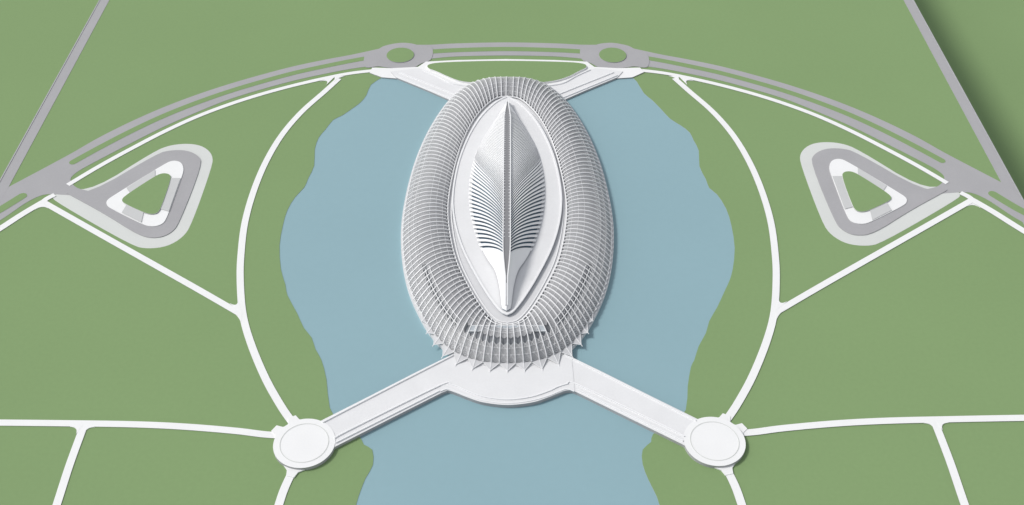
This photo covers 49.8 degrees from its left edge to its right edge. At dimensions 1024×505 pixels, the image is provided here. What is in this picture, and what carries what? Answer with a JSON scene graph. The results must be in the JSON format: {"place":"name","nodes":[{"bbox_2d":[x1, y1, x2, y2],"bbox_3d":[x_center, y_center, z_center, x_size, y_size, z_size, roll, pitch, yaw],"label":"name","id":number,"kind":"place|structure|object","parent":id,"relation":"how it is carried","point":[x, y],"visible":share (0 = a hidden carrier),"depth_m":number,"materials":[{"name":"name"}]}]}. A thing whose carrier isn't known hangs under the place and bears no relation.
{"place":"outdoors","nodes":[
{"label":"outdoors","id":0,"kind":"place"},
{"bbox_2d":[0,0,108,201],"bbox_3d":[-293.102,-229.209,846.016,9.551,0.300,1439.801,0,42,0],"label":"perimeter road","id":1,"kind":"structure","parent":0,"point":[18,157],"depth_m":701.06,"materials":[{"name":"grey asphalt"}]},
{"bbox_2d":[271,415,334,477],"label":"circular plaza","id":2,"kind":"structure","parent":0,"point":[300,445],"depth_m":496.58,"materials":[{"name":"concrete"}]},
{"bbox_2d":[439,355,574,407],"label":"entrance plaza","id":3,"kind":"structure","parent":0,"point":[501,387],"depth_m":523.30,"materials":[{"name":"white concrete"}]},
{"bbox_2d":[280,78,734,504],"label":"lake water","id":4,"kind":"structure","parent":0,"point":[351,301],"depth_m":565.29,"materials":[{"name":"blue liquid"}]},
{"bbox_2d":[321,355,454,449],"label":"footbridge","id":5,"kind":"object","parent":4,"relation":"in","point":[417,389],"visible":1,"depth_m":514.46,"materials":[{"name":"concrete"}]},
{"bbox_2d":[391,68,464,100],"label":"footbridge","id":6,"kind":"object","parent":4,"relation":"in","point":[431,83],"visible":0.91,"depth_m":713.50,"materials":[{"name":"concrete"}]},
{"bbox_2d":[401,86,613,366],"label":"plinth","id":7,"kind":"structure","parent":4,"relation":"in","point":[483,364],"depth_m":577.54,"materials":[{"name":"stone"}]},
{"bbox_2d":[403,76,611,362],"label":"canopy ribs","id":8,"kind":"object","parent":7,"relation":"on","point":[564,233],"visible":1,"depth_m":594.95,"materials":[{"name":"white metal"}]},
{"bbox_2d":[468,325,542,330],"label":"clerestory frame","id":9,"kind":"object","parent":8,"relation":"attached to","point":[505,325],"visible":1,"depth_m":538.83,"materials":[{"name":"white metal"}]},
{"bbox_2d":[403,77,610,362],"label":"canopy louvres","id":10,"kind":"object","parent":8,"relation":"on","point":[555,308],"visible":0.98,"depth_m":586.14,"materials":[{"name":"white metal"}]},
{"bbox_2d":[405,77,608,359],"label":"canopy lattice","id":11,"kind":"object","parent":8,"relation":"on","point":[448,252],"visible":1,"depth_m":582.65,"materials":[{"name":"white metal"}]},
{"bbox_2d":[403,78,610,361],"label":"canopy edge beams","id":12,"kind":"structure","parent":8,"relation":"attached to","point":[514,323],"depth_m":582.50,"materials":[{"name":"white metal"}]},
{"bbox_2d":[469,326,545,332],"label":"clerestory glass","id":13,"kind":"object","parent":8,"relation":"attached to","point":[472,328],"visible":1,"depth_m":538.18,"materials":[{"name":"grey glass"}]},
{"bbox_2d":[449,98,565,323],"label":"court wall","id":14,"kind":"structure","parent":7,"relation":"on","point":[517,313],"depth_m":573.64,"materials":[{"name":"stone"}]},
{"bbox_2d":[453,98,560,315],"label":"podium","id":15,"kind":"object","parent":14,"relation":"on","point":[530,267],"visible":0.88,"depth_m":607.58,"materials":[{"name":"concrete"}]},
{"bbox_2d":[452,96,561,314],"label":"podium rim","id":16,"kind":"object","parent":15,"relation":"on","point":[474,271],"visible":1,"depth_m":602.11,"materials":[{"name":"white concrete"}]},
{"bbox_2d":[469,106,544,252],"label":"roof fins","id":17,"kind":"object","parent":15,"relation":"on","point":[496,168],"visible":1,"depth_m":612.08,"materials":[{"name":"white metal"}]},
{"bbox_2d":[472,112,541,310],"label":"roof glazing","id":18,"kind":"structure","parent":15,"relation":"on","point":[502,201],"depth_m":599.80,"materials":[{"name":"grey glass"}]},
{"bbox_2d":[502,100,510,304],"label":"ridge beams","id":19,"kind":"structure","parent":18,"relation":"on","point":[503,232],"depth_m":590.84,"materials":[{"name":"white metal"}]},
{"bbox_2d":[504,102,509,282],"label":"roof ridge","id":20,"kind":"structure","parent":19,"relation":"on","point":[506,190],"depth_m":596.39,"materials":[{"name":"grey metal"}]},
{"bbox_2d":[483,250,530,310],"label":"roof prow","id":21,"kind":"object","parent":18,"relation":"attached to","point":[517,258],"visible":1,"depth_m":566.54,"materials":[{"name":"white metal"}]},
{"bbox_2d":[499,100,517,116],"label":"roof prow","id":22,"kind":"object","parent":18,"relation":"attached to","point":[501,111],"visible":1,"depth_m":672.63,"materials":[{"name":"white metal"}]},
{"bbox_2d":[451,99,563,322],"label":"court tier","id":23,"kind":"object","parent":14,"relation":"on","point":[554,259],"visible":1,"depth_m":577.00,"materials":[{"name":"white metal"}]},
{"bbox_2d":[402,77,612,372],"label":"canopy points frame","id":24,"kind":"object","parent":7,"relation":"on","point":[541,367],"visible":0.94,"depth_m":558.17,"materials":[{"name":"white metal"}]},
{"bbox_2d":[403,88,611,369],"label":"canopy points","id":25,"kind":"structure","parent":24,"relation":"attached to","point":[504,365],"depth_m":534.73,"materials":[{"name":"white metal"}]},
{"bbox_2d":[403,80,611,364],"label":"plinth step","id":26,"kind":"object","parent":7,"relation":"on","point":[610,237],"visible":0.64,"depth_m":588.87,"materials":[{"name":"white concrete"}]},
{"bbox_2d":[548,68,622,99],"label":"footbridge","id":27,"kind":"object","parent":4,"relation":"in","point":[582,82],"visible":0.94,"depth_m":713.49,"materials":[{"name":"concrete"}]},
{"bbox_2d":[563,354,696,447],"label":"footbridge","id":28,"kind":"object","parent":4,"relation":"in","point":[627,402],"visible":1,"depth_m":514.45,"materials":[{"name":"concrete"}]},
{"bbox_2d":[0,0,1023,504],"bbox_3d":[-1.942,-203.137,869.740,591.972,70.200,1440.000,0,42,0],"label":"lawn","id":29,"kind":"structure","parent":0,"point":[922,324],"depth_m":577.10,"materials":[{"name":"green plant"}]},
{"bbox_2d":[370,59,643,85],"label":"forecourt","id":30,"kind":"structure","parent":29,"relation":"on","point":[466,72],"depth_m":723.33,"materials":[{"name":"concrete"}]},
{"bbox_2d":[0,69,1023,504],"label":"footpath","id":31,"kind":"structure","parent":29,"relation":"on","point":[238,309],"depth_m":570.49,"materials":[{"name":"concrete"}]},
{"bbox_2d":[0,0,1023,198],"bbox_3d":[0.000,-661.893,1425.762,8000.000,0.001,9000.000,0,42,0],"label":"ground","id":32,"kind":"structure","parent":0,"point":[980,43],"depth_m":868.77,"materials":[{"name":"green plant"}]},
{"bbox_2d":[0,42,1023,221],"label":"ring road","id":33,"kind":"structure","parent":0,"point":[56,176],"depth_m":686.53,"materials":[{"name":"grey asphalt"}]},
{"bbox_2d":[53,144,212,247],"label":"car park","id":34,"kind":"structure","parent":33,"relation":"on","point":[152,200],"depth_m":627.42,"materials":[{"name":"grey asphalt"}]},
{"bbox_2d":[364,43,432,67],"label":"roundabout","id":35,"kind":"object","parent":33,"relation":"on","point":[399,55],"visible":1,"depth_m":737.81,"materials":[{"name":"grey asphalt"}]},
{"bbox_2d":[580,43,648,67],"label":"roundabout","id":36,"kind":"object","parent":33,"relation":"on","point":[611,55],"visible":1,"depth_m":737.80,"materials":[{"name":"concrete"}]},
{"bbox_2d":[684,413,746,475],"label":"circular plaza","id":37,"kind":"structure","parent":0,"point":[718,443],"depth_m":497.41,"materials":[{"name":"concrete"}]},
{"bbox_2d":[800,142,959,245],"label":"car park","id":38,"kind":"structure","parent":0,"point":[860,198],"depth_m":628.73,"materials":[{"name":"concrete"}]},
{"bbox_2d":[904,0,1023,223],"bbox_3d":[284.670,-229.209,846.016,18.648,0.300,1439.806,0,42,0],"label":"perimeter road","id":39,"kind":"structure","parent":0,"point":[993,156],"depth_m":700.24,"materials":[{"name":"grey asphalt"}]},
{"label":"facade wall","id":40,"kind":"object","parent":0,"visible":0},
{"bbox_2d":[404,79,609,362],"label":"canopy glazing","id":41,"kind":"structure","parent":40,"relation":"on","point":[496,340],"depth_m":580.54,"materials":[{"name":"grey glass"}]}
]}

